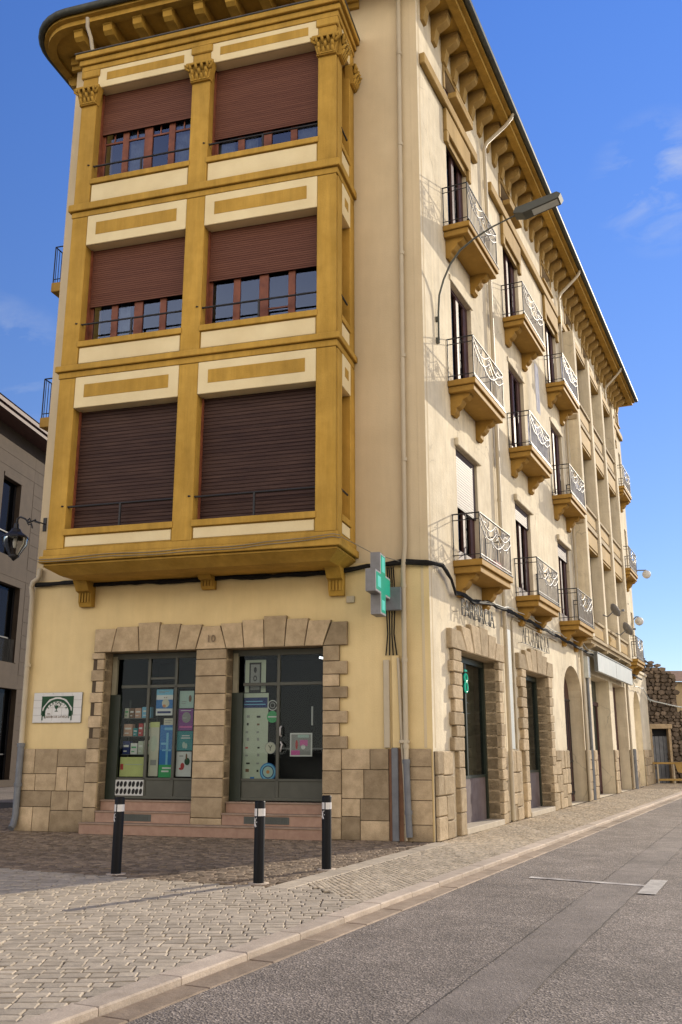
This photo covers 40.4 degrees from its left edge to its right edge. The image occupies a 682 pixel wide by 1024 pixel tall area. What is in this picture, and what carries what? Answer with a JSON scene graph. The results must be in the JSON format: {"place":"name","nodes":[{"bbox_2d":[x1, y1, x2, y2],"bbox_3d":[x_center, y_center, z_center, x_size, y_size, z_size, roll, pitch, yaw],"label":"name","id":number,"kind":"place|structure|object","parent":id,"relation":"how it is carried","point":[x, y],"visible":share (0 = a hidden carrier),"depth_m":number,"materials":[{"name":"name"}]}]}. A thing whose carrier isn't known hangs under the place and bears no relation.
{"place":"outdoors","nodes":[
{"label":"outdoors","id":0,"kind":"place"},
{"bbox_2d":[0,786,13,802],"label":"alley","id":1,"kind":"structure","parent":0,"point":[6,794],"depth_m":33.85,"materials":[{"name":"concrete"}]},
{"bbox_2d":[0,868,358,1023],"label":"sett paving","id":2,"kind":"structure","parent":0,"point":[95,935],"depth_m":8.67,"materials":[{"name":"grey stone"}]},
{"bbox_2d":[0,808,432,887],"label":"brown sett paving","id":3,"kind":"structure","parent":0,"point":[220,861],"depth_m":14.41,"materials":[{"name":"stone"}]},
{"bbox_2d":[106,797,125,875],"bbox_3d":[-2.974,4.311,12.357,0.260,0.978,0.260,0,-14,0],"label":"bollard","id":4,"kind":"object","parent":3,"relation":"on","point":[118,826],"visible":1,"depth_m":12.30,"materials":[{"name":"black paint"}]},
{"bbox_2d":[248,800,268,884],"bbox_3d":[-1.014,4.094,11.509,0.260,0.978,0.260,0,-14,0],"label":"bollard","id":5,"kind":"object","parent":3,"relation":"on","point":[259,844],"visible":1,"depth_m":11.45,"materials":[{"name":"black paint"}]},
{"bbox_2d":[317,795,334,870],"bbox_3d":[-0.199,4.433,12.832,0.260,0.978,0.260,0,-14,0],"label":"bollard","id":6,"kind":"object","parent":3,"relation":"on","point":[326,830],"visible":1,"depth_m":12.78,"materials":[{"name":"black paint"}]},
{"bbox_2d":[0,786,643,981],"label":"pavement","id":7,"kind":"structure","parent":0,"point":[3,805],"depth_m":26.96,"materials":[{"name":"grey stone"}]},
{"bbox_2d":[0,393,47,786],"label":"stone clad building","id":8,"kind":"structure","parent":7,"relation":"on","point":[23,441],"depth_m":41.64,"materials":[{"name":"grey stone"}]},
{"bbox_2d":[0,683,18,779],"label":"window","id":9,"kind":"structure","parent":8,"relation":"in","point":[5,694],"depth_m":40.74,"materials":[{"name":"paint"}]},
{"bbox_2d":[0,576,22,662],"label":"window","id":10,"kind":"structure","parent":8,"relation":"in","point":[7,594],"depth_m":41.23,"materials":[{"name":"paint"}]},
{"bbox_2d":[0,471,23,554],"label":"window","id":11,"kind":"structure","parent":8,"relation":"in","point":[9,489],"depth_m":41.70,"materials":[{"name":"paint"}]},
{"bbox_2d":[8,0,654,841],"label":"corner building","id":12,"kind":"structure","parent":7,"relation":"on","point":[280,214],"depth_m":19.50,"materials":[{"name":"beige paint"}]},
{"bbox_2d":[2,516,46,560],"bbox_3d":[-6.852,0.573,20.003,0.877,1.000,0.536,2,-14,-6],"label":"wall lantern","id":13,"kind":"object","parent":12,"relation":"attached to","point":[15,534],"depth_m":19.92,"materials":[{"name":"paint"}]},
{"bbox_2d":[32,692,82,722],"bbox_3d":[-5.842,4.029,19.091,1.130,0.610,0.047,-4,-15,16],"label":"wall plaque","id":14,"kind":"object","parent":12,"relation":"attached to","point":[63,707],"depth_m":19.07,"materials":[{"name":"white paint"}]},
{"bbox_2d":[115,780,143,795],"bbox_3d":[-4.239,5.515,18.542,0.620,0.300,0.017,-4,-15,16],"label":"patterned panel","id":15,"kind":"object","parent":12,"relation":"attached to","point":[130,787],"visible":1,"depth_m":18.54,"materials":[{"name":"white"}]},
{"bbox_2d":[119,757,143,776],"bbox_3d":[-4.221,5.151,18.734,0.560,0.380,0.010,-4,-15,16],"label":"display card","id":16,"kind":"object","parent":12,"relation":"attached to","point":[131,766],"visible":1,"depth_m":18.74,"materials":[{"name":"yellow"}]},
{"bbox_2d":[121,701,158,777],"bbox_3d":[-4.139,4.825,18.996,0.660,1.900,0.300,-4,-15,16],"label":"display shelf","id":17,"kind":"object","parent":12,"relation":"in","point":[136,736],"visible":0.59,"depth_m":18.99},
{"bbox_2d":[124,708,129,717],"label":"product box","id":18,"kind":"object","parent":17,"relation":"on","point":[127,713],"visible":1,"depth_m":19.13,"materials":[{"name":"beige"}]},
{"bbox_2d":[122,741,132,753],"bbox_3d":[-4.377,4.832,19.000,0.160,0.260,0.123,-4,-15,16],"label":"product box","id":19,"kind":"object","parent":17,"relation":"on","point":[126,747],"visible":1,"depth_m":18.95,"materials":[{"name":"blue"}]},
{"bbox_2d":[123,724,134,735],"bbox_3d":[-4.358,4.491,19.081,0.200,0.240,0.123,-4,-15,16],"label":"product box","id":20,"kind":"object","parent":17,"relation":"on","point":[128,729],"visible":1,"depth_m":19.03,"materials":[{"name":"cardboard"}]},
{"bbox_2d":[130,708,134,717],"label":"product box","id":21,"kind":"object","parent":17,"relation":"on","point":[132,712],"visible":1,"depth_m":19.09,"materials":[{"name":"brown"}]},
{"bbox_2d":[130,743,137,753],"bbox_3d":[-4.209,4.839,18.947,0.150,0.220,0.123,-4,-15,16],"label":"product box","id":22,"kind":"object","parent":17,"relation":"on","point":[134,748],"visible":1,"depth_m":18.89,"materials":[{"name":"white"}]},
{"bbox_2d":[133,728,138,735],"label":"product box","id":23,"kind":"object","parent":17,"relation":"on","point":[135,731],"visible":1,"depth_m":18.97,"materials":[{"name":"teal"}]},
{"bbox_2d":[135,708,141,717],"bbox_3d":[-4.156,4.147,19.108,0.140,0.200,0.123,-4,-15,16],"label":"product box","id":24,"kind":"object","parent":17,"relation":"on","point":[138,712],"visible":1,"depth_m":19.05,"materials":[{"name":"cardboard"}]},
{"bbox_2d":[138,741,143,753],"bbox_3d":[-4.060,4.809,18.910,0.120,0.260,0.123,-4,-15,16],"label":"product box","id":25,"kind":"object","parent":17,"relation":"on","point":[140,747],"visible":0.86,"depth_m":18.85,"materials":[{"name":"white cardboard"}]},
{"bbox_2d":[138,723,143,735],"bbox_3d":[-4.080,4.466,19.004,0.100,0.250,0.123,-4,-15,16],"label":"product box","id":26,"kind":"object","parent":17,"relation":"on","point":[141,730],"visible":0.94,"depth_m":18.95,"materials":[{"name":"red"}]},
{"bbox_2d":[142,707,153,717],"bbox_3d":[-3.974,4.124,19.059,0.200,0.220,0.123,-4,-15,16],"label":"product box","id":27,"kind":"object","parent":17,"relation":"on","point":[144,712],"visible":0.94,"depth_m":19.02,"materials":[{"name":"blue"}]},
{"bbox_2d":[104,652,196,799],"bbox_3d":[-3.769,4.308,18.748,2.060,2.900,0.080,-4,-15,16],"label":"shop door","id":28,"kind":"structure","parent":12,"relation":"in","point":[153,788],"depth_m":18.77,"materials":[{"name":"grey metal"}]},
{"bbox_2d":[148,722,159,775],"bbox_3d":[-3.775,4.779,18.694,0.210,1.060,0.011,-4,-15,16],"label":"banner","id":29,"kind":"object","parent":12,"relation":"attached to","point":[153,749],"visible":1,"depth_m":18.69,"materials":[{"name":"green"}]},
{"bbox_2d":[156,689,173,714],"bbox_3d":[-3.593,3.874,18.868,0.370,0.520,0.015,-4,-15,16],"label":"poster","id":30,"kind":"object","parent":12,"relation":"attached to","point":[164,702],"visible":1,"depth_m":18.87,"materials":[{"name":"blue paper"}]},
{"bbox_2d":[158,725,172,776],"bbox_3d":[-3.501,4.798,18.607,0.320,1.020,0.011,-4,-15,16],"label":"banner","id":31,"kind":"object","parent":12,"relation":"attached to","point":[165,752],"visible":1,"depth_m":18.61,"materials":[{"name":"blue"}]},
{"bbox_2d":[164,718,172,724],"bbox_3d":[-3.486,4.240,18.746,0.210,0.130,0.010,-4,-15,16],"label":"price card","id":32,"kind":"object","parent":12,"relation":"attached to","point":[168,721],"visible":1,"depth_m":18.74,"materials":[{"name":"beige"}]},
{"bbox_2d":[176,752,191,776],"bbox_3d":[-3.132,5.013,18.439,0.330,0.480,0.014,-4,-15,16],"label":"poster","id":33,"kind":"object","parent":12,"relation":"attached to","point":[183,764],"visible":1,"depth_m":18.43,"materials":[{"name":"white paper"}]},
{"bbox_2d":[177,731,192,750],"bbox_3d":[-3.127,4.580,18.549,0.340,0.375,0.012,-4,-15,16],"label":"poster","id":34,"kind":"object","parent":12,"relation":"attached to","point":[184,740],"visible":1,"depth_m":18.55,"materials":[{"name":"teal paper"}]},
{"bbox_2d":[178,709,192,729],"bbox_3d":[-3.127,4.178,18.652,0.320,0.425,0.011,-4,-15,16],"label":"poster","id":35,"kind":"object","parent":12,"relation":"attached to","point":[185,719],"visible":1,"depth_m":18.65,"materials":[{"name":"purple paper"}]},
{"bbox_2d":[179,691,193,707],"bbox_3d":[-3.122,3.792,18.750,0.310,0.340,0.011,-4,-15,16],"label":"poster","id":36,"kind":"object","parent":12,"relation":"attached to","point":[186,699],"visible":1,"depth_m":18.75,"materials":[{"name":"green paper"}]},
{"bbox_2d":[39,0,361,607],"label":"bay window","id":37,"kind":"structure","parent":12,"relation":"in","point":[178,428],"depth_m":19.13,"materials":[{"name":"paint"}]},
{"bbox_2d":[37,533,397,561],"bbox_3d":[-2.501,0.751,17.579,7.272,0.349,1.150,-1,-14,6],"label":"telephone wire","id":38,"kind":"object","parent":12,"relation":"attached to","point":[202,550],"visible":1,"depth_m":17.57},
{"bbox_2d":[242,693,268,778],"bbox_3d":[-1.716,4.402,18.168,0.600,1.670,0.015,-4,-15,16],"label":"banner","id":39,"kind":"object","parent":12,"relation":"attached to","point":[255,739],"visible":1,"depth_m":18.17,"materials":[{"name":"white paper"}]},
{"bbox_2d":[245,660,265,692],"bbox_3d":[-1.709,3.279,18.519,0.440,0.640,0.013,-4,-15,16],"label":"framed sign","id":40,"kind":"object","parent":12,"relation":"attached to","point":[255,671],"visible":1,"depth_m":18.52,"materials":[{"name":"white paper"}]},
{"bbox_2d":[260,763,275,778],"bbox_3d":[-1.411,5.022,17.908,0.340,0.340,0.010,-4,-15,16],"label":"door sticker","id":41,"kind":"object","parent":12,"relation":"attached to","point":[267,770],"depth_m":17.91,"materials":[{"name":"blue"}]},
{"bbox_2d":[265,742,275,753],"bbox_3d":[-1.374,4.583,18.005,0.230,0.230,0.018,-4,-15,16],"label":"sticker","id":42,"kind":"object","parent":12,"relation":"attached to","point":[270,747],"depth_m":18.01,"materials":[{"name":"grey"}]},
{"bbox_2d":[267,711,276,722],"bbox_3d":[-1.343,4.011,18.150,0.230,0.230,0.004,-4,-15,16],"label":"door sticker","id":43,"kind":"object","parent":12,"relation":"attached to","point":[272,719],"depth_m":18.15,"materials":[{"name":"green"}]},
{"bbox_2d":[268,700,276,710],"bbox_3d":[-1.344,3.797,18.202,0.200,0.200,0.009,-4,-15,16],"label":"door sticker","id":44,"kind":"object","parent":12,"relation":"attached to","point":[272,705],"depth_m":18.20,"materials":[{"name":"white"}]},
{"bbox_2d":[229,648,322,801],"bbox_3d":[-1.216,4.113,17.987,2.000,2.900,0.157,-4,-15,16],"label":"shop door","id":45,"kind":"structure","parent":12,"relation":"in","point":[240,788],"depth_m":17.98,"materials":[{"name":"grey metal"}]},
{"bbox_2d":[279,748,322,778],"bbox_3d":[-0.692,5.186,18.348,1.100,1.000,0.500,-4,-15,16],"label":"counter","id":46,"kind":"object","parent":12,"relation":"in","point":[300,767],"visible":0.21,"depth_m":18.18,"materials":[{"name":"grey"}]},
{"bbox_2d":[290,733,311,755],"bbox_3d":[-0.771,4.484,17.863,0.450,0.440,0.014,-4,-15,16],"label":"picture","id":47,"kind":"object","parent":12,"relation":"in","point":[300,744],"visible":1,"depth_m":17.86,"materials":[{"name":"white"}]},
{"bbox_2d":[311,706,312,724],"bbox_3d":[-0.564,3.998,18.183,0.036,0.360,0.031,-4,-15,16],"label":"door handle","id":48,"kind":"object","parent":12,"relation":"in","point":[311,715],"visible":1,"depth_m":18.17,"materials":[{"name":"white"}]},
{"bbox_2d":[35,559,641,679],"bbox_3d":[6.624,4.049,28.932,7.823,0.567,31.476,-12,-19,39],"label":"cable bundle","id":49,"kind":"object","parent":12,"relation":"attached to","point":[315,573],"visible":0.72,"depth_m":18.85,"materials":[{"name":"black rubber"}]},
{"bbox_2d":[365,552,389,616],"bbox_3d":[0.658,1.365,17.128,0.324,1.140,1.370,-4,-15,16],"label":"pharmacy cross","id":50,"kind":"object","parent":12,"relation":"attached to","point":[377,584],"visible":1,"depth_m":16.76,"materials":[{"name":"green metal"}]},
{"bbox_2d":[385,567,396,655],"bbox_3d":[0.940,1.868,17.561,0.236,1.683,0.056,-4,-15,16],"label":"cable drop","id":51,"kind":"object","parent":12,"relation":"attached to","point":[392,581],"visible":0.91,"depth_m":17.47,"materials":[{"name":"black rubber"}]},
{"bbox_2d":[386,587,401,610],"bbox_3d":[1.007,1.652,17.524,0.300,0.440,0.220,-4,-15,16],"label":"sign control box","id":52,"kind":"object","parent":12,"relation":"attached to","point":[394,603],"visible":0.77,"depth_m":17.41,"materials":[{"name":"grey metal"}]},
{"bbox_2d":[446,146,462,224],"bbox_3d":[2.352,-7.431,22.549,0.800,2.670,1.570,-7,-16,24],"label":"window","id":53,"kind":"structure","parent":12,"relation":"in","point":[454,176],"depth_m":22.61,"materials":[{"name":"brown wood"}]},
{"bbox_2d":[442,63,472,131],"bbox_3d":[2.830,-10.330,23.061,0.390,0.840,1.770,-7,-16,24],"label":"attic window","id":54,"kind":"structure","parent":12,"relation":"in","point":[455,99],"depth_m":22.89,"materials":[{"name":"paint"}]},
{"bbox_2d":[450,288,468,379],"bbox_3d":[2.352,-3.774,21.614,0.800,2.580,1.570,-7,-16,24],"label":"window","id":55,"kind":"structure","parent":12,"relation":"in","point":[458,311],"depth_m":21.71,"materials":[{"name":"brown wood"}]},
{"bbox_2d":[463,669,468,692],"bbox_3d":[2.677,3.635,19.865,0.038,0.502,0.244,-7,-16,24],"label":"sign","id":56,"kind":"object","parent":12,"relation":"attached to","point":[466,687],"depth_m":19.83,"materials":[{"name":"green plastic"}]},
{"bbox_2d":[456,450,475,559],"bbox_3d":[2.372,0.026,20.632,0.845,2.530,1.570,-7,-16,24],"label":"window","id":57,"kind":"structure","parent":12,"relation":"in","point":[465,477],"depth_m":20.63,"materials":[{"name":"white wood"}]},
{"bbox_2d":[453,598,494,628],"bbox_3d":[2.900,2.193,19.923,0.127,0.366,2.812,-7,-16,24],"label":"wire lettering","id":58,"kind":"object","parent":12,"relation":"attached to","point":[489,623],"visible":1,"depth_m":19.75,"materials":[{"name":"paint"}]},
{"bbox_2d":[460,657,504,834],"bbox_3d":[2.729,4.833,19.511,0.600,3.500,2.720,-7,-16,24],"label":"shop door","id":59,"kind":"structure","parent":12,"relation":"in","point":[474,707],"depth_m":20.08,"materials":[{"name":"black metal"}]},
{"bbox_2d":[435,191,563,343],"bbox_3d":[3.291,-5.062,19.362,2.800,2.800,0.300,-7,-16,24],"label":"street lamp","id":60,"kind":"object","parent":12,"relation":"attached to","point":[528,210],"visible":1,"depth_m":19.32,"materials":[{"name":"grey metal"}]},
{"bbox_2d":[502,247,515,316],"bbox_3d":[4.479,-6.291,27.007,0.800,2.670,1.670,-7,-16,24],"label":"window","id":61,"kind":"structure","parent":12,"relation":"in","point":[508,268],"depth_m":27.15,"materials":[{"name":"brown wood"}]},
{"bbox_2d":[498,173,521,228],"bbox_3d":[4.938,-9.200,27.480,0.390,0.840,1.820,-7,-16,24],"label":"attic window","id":62,"kind":"structure","parent":12,"relation":"in","point":[508,204],"depth_m":27.18,"materials":[{"name":"paint"}]},
{"bbox_2d":[508,368,522,446],"bbox_3d":[4.479,-2.634,26.072,0.800,2.580,1.670,-7,-16,24],"label":"window","id":63,"kind":"structure","parent":12,"relation":"in","point":[514,386],"depth_m":26.21,"materials":[{"name":"brown wood"}]},
{"bbox_2d":[515,504,529,595],"bbox_3d":[4.499,1.166,25.091,0.845,2.530,1.670,-7,-16,24],"label":"window","id":64,"kind":"structure","parent":12,"relation":"in","point":[521,518],"depth_m":25.17,"materials":[{"name":"brown wood"}]},
{"bbox_2d":[518,627,549,653],"bbox_3d":[5.104,3.392,24.534,0.128,0.437,3.100,-7,-16,24],"label":"wire lettering","id":65,"kind":"object","parent":12,"relation":"attached to","point":[532,637],"visible":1,"depth_m":24.59,"materials":[{"name":"paint"}]},
{"bbox_2d":[534,363,540,414],"bbox_3d":[5.758,-3.617,27.208,0.037,1.512,0.500,-7,-16,24],"label":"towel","id":66,"kind":"object","parent":12,"relation":"hanging from","point":[537,388],"visible":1,"depth_m":27.19,"materials":[{"name":"white fabric"}]},
{"bbox_2d":[527,414,547,461],"bbox_3d":[5.425,-1.952,25.446,0.032,0.812,2.330,-7,-16,24],"label":"privacy sheet","id":67,"kind":"object","parent":12,"relation":"attached to","point":[534,437],"visible":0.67,"depth_m":25.37,"materials":[{"name":"white fabric"}]},
{"bbox_2d":[525,675,555,816],"bbox_3d":[4.887,5.992,24.042,0.600,3.500,2.620,-7,-16,24],"label":"shop door","id":68,"kind":"structure","parent":12,"relation":"in","point":[537,808],"depth_m":24.80,"materials":[{"name":"black metal"}]},
{"bbox_2d":[539,256,553,298],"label":"attic window","id":69,"kind":"structure","parent":12,"relation":"in","point":[549,290],"depth_m":31.78,"materials":[{"name":"paint"}]},
{"bbox_2d":[544,322,554,382],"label":"window","id":70,"kind":"structure","parent":12,"relation":"in","point":[548,336],"depth_m":31.88,"materials":[{"name":"brown wood"}]},
{"bbox_2d":[550,426,561,494],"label":"window","id":71,"kind":"structure","parent":12,"relation":"in","point":[554,438],"depth_m":30.91,"materials":[{"name":"brown wood"}]},
{"bbox_2d":[557,542,568,620],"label":"window","id":72,"kind":"structure","parent":12,"relation":"in","point":[562,553],"depth_m":29.87,"materials":[{"name":"brown wood"}]},
{"bbox_2d":[561,357,574,392],"bbox_3d":[7.602,-4.420,30.940,0.033,0.807,2.250,-7,-16,24],"label":"privacy sheet","id":73,"kind":"object","parent":12,"relation":"attached to","point":[565,374],"visible":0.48,"depth_m":30.64,"materials":[{"name":"white fabric"}]},
{"bbox_2d":[563,308,572,330],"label":"attic window","id":74,"kind":"structure","parent":12,"relation":"in","point":[565,311],"depth_m":34.95,"materials":[{"name":"paint"}]},
{"bbox_2d":[564,677,574,801],"bbox_3d":[6.854,6.869,28.724,0.117,4.120,2.800,-7,-16,24],"label":"arched door","id":75,"kind":"structure","parent":12,"relation":"in","point":[566,697],"depth_m":29.60,"materials":[{"name":"brown wood"}]},
{"bbox_2d":[496,604,650,701],"bbox_3d":[9.236,5.563,32.969,0.048,1.192,27.411,-7,-16,24],"label":"white cable","id":76,"kind":"object","parent":12,"relation":"attached to","point":[574,640],"visible":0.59,"depth_m":27.17,"materials":[{"name":"white plastic"}]},
{"bbox_2d":[581,340,590,370],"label":"attic window","id":77,"kind":"structure","parent":12,"relation":"in","point":[581,340],"depth_m":38.25,"materials":[{"name":"paint"}]},
{"bbox_2d":[591,681,602,793],"bbox_3d":[8.928,8.049,33.260,0.110,4.080,3.750,-7,-16,24],"label":"garage door","id":78,"kind":"structure","parent":12,"relation":"in","point":[595,711],"depth_m":34.52,"materials":[{"name":"brown metal"}]},
{"bbox_2d":[594,367,602,393],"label":"attic window","id":79,"kind":"structure","parent":12,"relation":"in","point":[595,371],"depth_m":40.62,"materials":[{"name":"paint"}]},
{"bbox_2d":[606,394,614,418],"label":"attic window","id":80,"kind":"structure","parent":12,"relation":"in","point":[607,395],"depth_m":43.78,"materials":[{"name":"paint"}]},
{"bbox_2d":[593,651,632,685],"bbox_3d":[10.407,6.009,35.151,0.140,0.670,8.240,-7,-16,24],"label":"fascia board","id":81,"kind":"object","parent":12,"relation":"attached to","point":[610,667],"visible":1,"depth_m":34.22,"materials":[{"name":"grey"}]},
{"bbox_2d":[603,603,623,616],"bbox_3d":[9.720,3.521,33.122,0.719,0.486,0.463,-7,-16,24],"label":"satellite dish","id":82,"kind":"object","parent":12,"relation":"attached to","point":[615,610],"visible":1,"depth_m":33.00,"materials":[{"name":"grey metal"}]},
{"bbox_2d":[614,409,619,428],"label":"attic window","id":83,"kind":"structure","parent":12,"relation":"in","point":[617,424],"depth_m":45.33,"materials":[{"name":"paint"}]},
{"bbox_2d":[612,687,621,788],"bbox_3d":[10.820,9.013,37.029,0.080,4.080,3.200,-7,-16,24],"label":"garage door","id":84,"kind":"structure","parent":12,"relation":"in","point":[614,699],"depth_m":38.27,"materials":[{"name":"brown wood"}]},
{"bbox_2d":[616,622,635,635],"bbox_3d":[10.892,4.479,35.494,0.720,0.503,0.483,-7,-16,24],"label":"satellite dish","id":85,"kind":"object","parent":12,"relation":"attached to","point":[627,628],"visible":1,"depth_m":35.36,"materials":[{"name":"grey metal"}]},
{"bbox_2d":[633,616,643,625],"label":"globe lamp","id":86,"kind":"object","parent":12,"relation":"attached to","point":[639,621],"visible":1,"depth_m":43.33,"materials":[{"name":"grey metal"}]},
{"bbox_2d":[637,570,650,578],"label":"globe lamp","id":87,"kind":"object","parent":12,"relation":"attached to","point":[646,574],"visible":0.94,"depth_m":43.71,"materials":[{"name":"grey metal"}]},
{"bbox_2d":[641,658,681,782],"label":"rubble wall","id":88,"kind":"structure","parent":7,"relation":"on","point":[665,721],"depth_m":45.26,"materials":[{"name":"stone"}]},
{"bbox_2d":[652,729,669,782],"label":"door","id":89,"kind":"structure","parent":88,"relation":"in","point":[659,737],"depth_m":45.04,"materials":[{"name":"grey metal"}]},
{"bbox_2d":[666,671,681,711],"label":"plaster house","id":90,"kind":"structure","parent":7,"relation":"on","point":[678,675],"depth_m":51.20,"materials":[{"name":"beige paint"}]},
{"bbox_2d":[0,0,681,681],"label":"sky","id":91,"kind":"structure","parent":0,"point":[594,86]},
{"bbox_2d":[267,842,449,889],"bbox_3d":[0.519,5.149,13.650,0.290,0.026,6.088,-7,-16,24],"label":"slab strip","id":92,"kind":"object","parent":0,"point":[326,874],"visible":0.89,"depth_m":12.79,"materials":[{"name":"grey stone"}]},
{"bbox_2d":[126,798,681,1023],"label":"road","id":93,"kind":"structure","parent":0,"point":[622,964],"depth_m":7.47,"materials":[{"name":"grey asphalt"}]},
{"bbox_2d":[14,791,681,1023],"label":"kerb","id":94,"kind":"structure","parent":93,"relation":"on","point":[125,1004],"depth_m":7.83,"materials":[{"name":"stone"}]},
{"bbox_2d":[409,824,681,1023],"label":"asphalt patch strip","id":95,"kind":"object","parent":93,"relation":"on","point":[501,989],"depth_m":7.67,"materials":[{"name":"grey asphalt"}]},
{"bbox_2d":[406,824,679,1023],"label":"tar seams","id":96,"kind":"object","parent":95,"relation":"on","point":[535,929],"visible":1,"depth_m":7.70,"materials":[{"name":"black asphalt"}]},
{"bbox_2d":[529,876,667,893],"bbox_3d":[3.155,4.670,11.663,1.690,0.002,1.300,-7,-16,24],"label":"road marking","id":97,"kind":"object","parent":93,"relation":"on","point":[652,886],"visible":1,"depth_m":11.59,"materials":[{"name":"paint"}]},
{"bbox_2d":[308,783,681,902],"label":"mosaic pavement","id":98,"kind":"structure","parent":0,"point":[379,879],"depth_m":15.55,"materials":[{"name":"stone"}]},
{"bbox_2d":[652,762,681,783],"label":"wooden barrier","id":99,"kind":"object","parent":98,"relation":"on","point":[678,765],"visible":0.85,"depth_m":43.84,"materials":[{"name":"brown wood"}]}
]}

